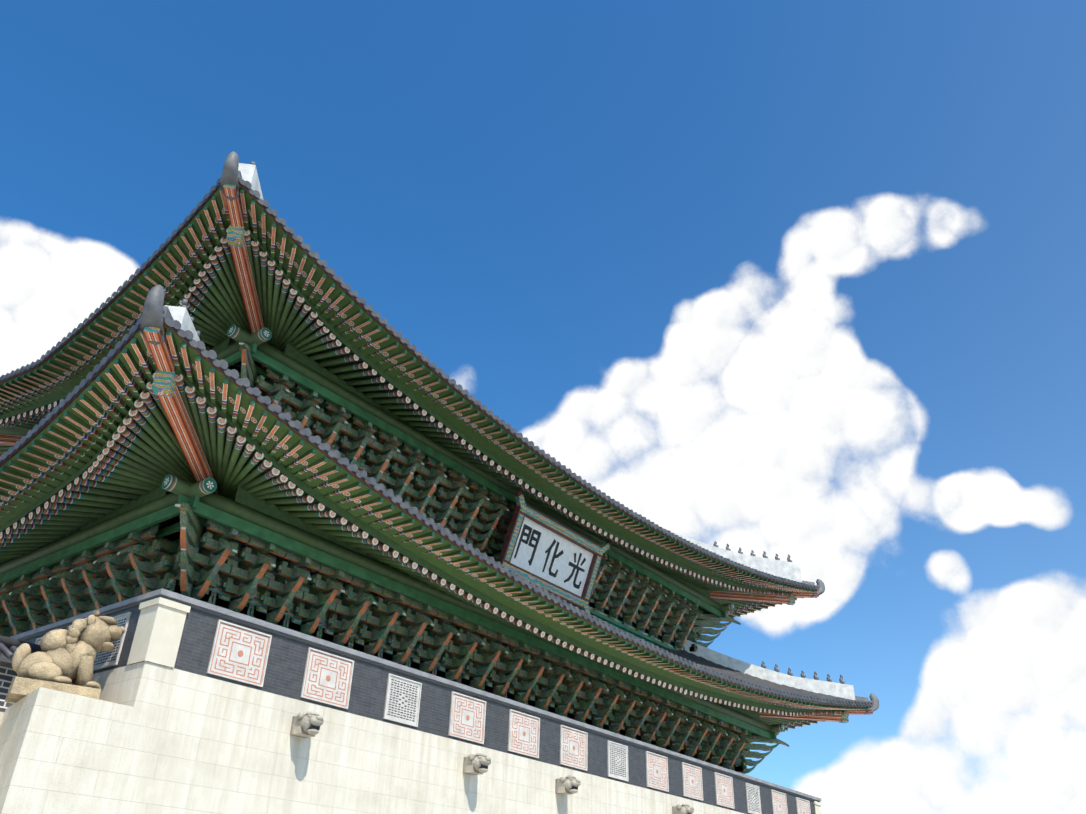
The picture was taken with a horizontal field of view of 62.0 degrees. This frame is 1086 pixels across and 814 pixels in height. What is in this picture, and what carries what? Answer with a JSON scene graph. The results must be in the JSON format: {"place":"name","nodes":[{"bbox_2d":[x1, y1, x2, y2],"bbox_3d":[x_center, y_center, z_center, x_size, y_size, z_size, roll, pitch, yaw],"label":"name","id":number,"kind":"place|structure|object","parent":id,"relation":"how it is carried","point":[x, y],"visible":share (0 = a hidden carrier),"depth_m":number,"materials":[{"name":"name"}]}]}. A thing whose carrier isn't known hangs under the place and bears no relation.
{"place":"outdoors","nodes":[
{"label":"outdoors","id":0,"kind":"place"},
{"bbox_2d":[0,0,1085,813],"label":"sky","id":1,"kind":"structure","parent":0,"point":[805,280],"materials":[{"name":"blue"}]},
{"label":"plaza ground","id":2,"kind":"structure","parent":0,"visible":0},
{"bbox_2d":[0,635,72,725],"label":"palace wall","id":3,"kind":"structure","parent":2,"relation":"on","point":[9,646],"depth_m":19.34,"materials":[{"name":"stone"}]},
{"bbox_2d":[0,661,743,813],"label":"stone wall","id":4,"kind":"structure","parent":2,"relation":"on","point":[145,737],"depth_m":20.10,"materials":[{"name":"beige stone"}]},
{"bbox_2d":[5,609,124,702],"bbox_3d":[-9.996,5.188,19.000,1.954,2.050,1.000,20,-35,-28],"label":"haetae statue","id":5,"kind":"object","parent":4,"relation":"on","point":[64,658],"visible":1,"depth_m":18.67,"materials":[{"name":"stone"}]},
{"bbox_2d":[0,495,788,773],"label":"brackets","id":6,"kind":"object","parent":4,"relation":"on","point":[217,566],"visible":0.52,"depth_m":27.63,"materials":[{"name":"paint"}]},
{"bbox_2d":[0,321,872,735],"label":"roof eaves","id":7,"kind":"object","parent":6,"relation":"on","point":[140,427],"visible":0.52,"depth_m":23.95,"materials":[{"name":"green wood"}]},
{"bbox_2d":[0,316,871,726],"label":"roof tiles","id":8,"kind":"object","parent":7,"relation":"on","point":[700,664],"visible":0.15,"depth_m":25.31,"materials":[{"name":"grey tile"}]},
{"bbox_2d":[55,342,740,698],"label":"brackets","id":9,"kind":"object","parent":8,"relation":"on","point":[476,511],"visible":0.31,"depth_m":34.52,"materials":[{"name":"paint"}]},
{"bbox_2d":[0,181,818,622],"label":"roof eaves","id":10,"kind":"object","parent":9,"relation":"on","point":[244,267],"visible":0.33,"depth_m":29.49,"materials":[{"name":"green wood"}]},
{"bbox_2d":[0,177,817,614],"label":"roof tiles","id":11,"kind":"object","parent":10,"relation":"on","point":[298,241],"visible":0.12,"depth_m":29.20,"materials":[{"name":"grey tile"}]},
{"bbox_2d":[221,151,824,597],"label":"roof hips","id":12,"kind":"object","parent":11,"relation":"on","point":[233,169],"visible":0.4,"depth_m":50.16,"materials":[{"name":"white paint"}]},
{"bbox_2d":[498,490,610,612],"bbox_3d":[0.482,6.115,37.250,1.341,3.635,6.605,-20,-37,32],"label":"name plaque","id":13,"kind":"object","parent":9,"relation":"attached to","point":[554,557],"visible":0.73,"depth_m":37.12,"materials":[{"name":"white wood"}]},
{"bbox_2d":[141,285,878,714],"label":"roof hips","id":14,"kind":"object","parent":7,"relation":"on","point":[155,311],"visible":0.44,"depth_m":47.10,"materials":[{"name":"white paint"}]},
{"bbox_2d":[10,588,821,813],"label":"parapet wall","id":15,"kind":"structure","parent":4,"relation":"on","point":[168,628],"depth_m":23.56,"materials":[{"name":"grey brick"}]},
{"bbox_2d":[35,612,810,813],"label":"parapet panels","id":16,"kind":"object","parent":15,"relation":"in","point":[239,653],"visible":0.94,"depth_m":24.91,"materials":[{"name":"paint"}]},
{"bbox_2d":[290,711,693,813],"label":"water spouts","id":17,"kind":"object","parent":4,"relation":"attached to","point":[308,724],"visible":1,"depth_m":25.34,"materials":[{"name":"stone"}]}
]}

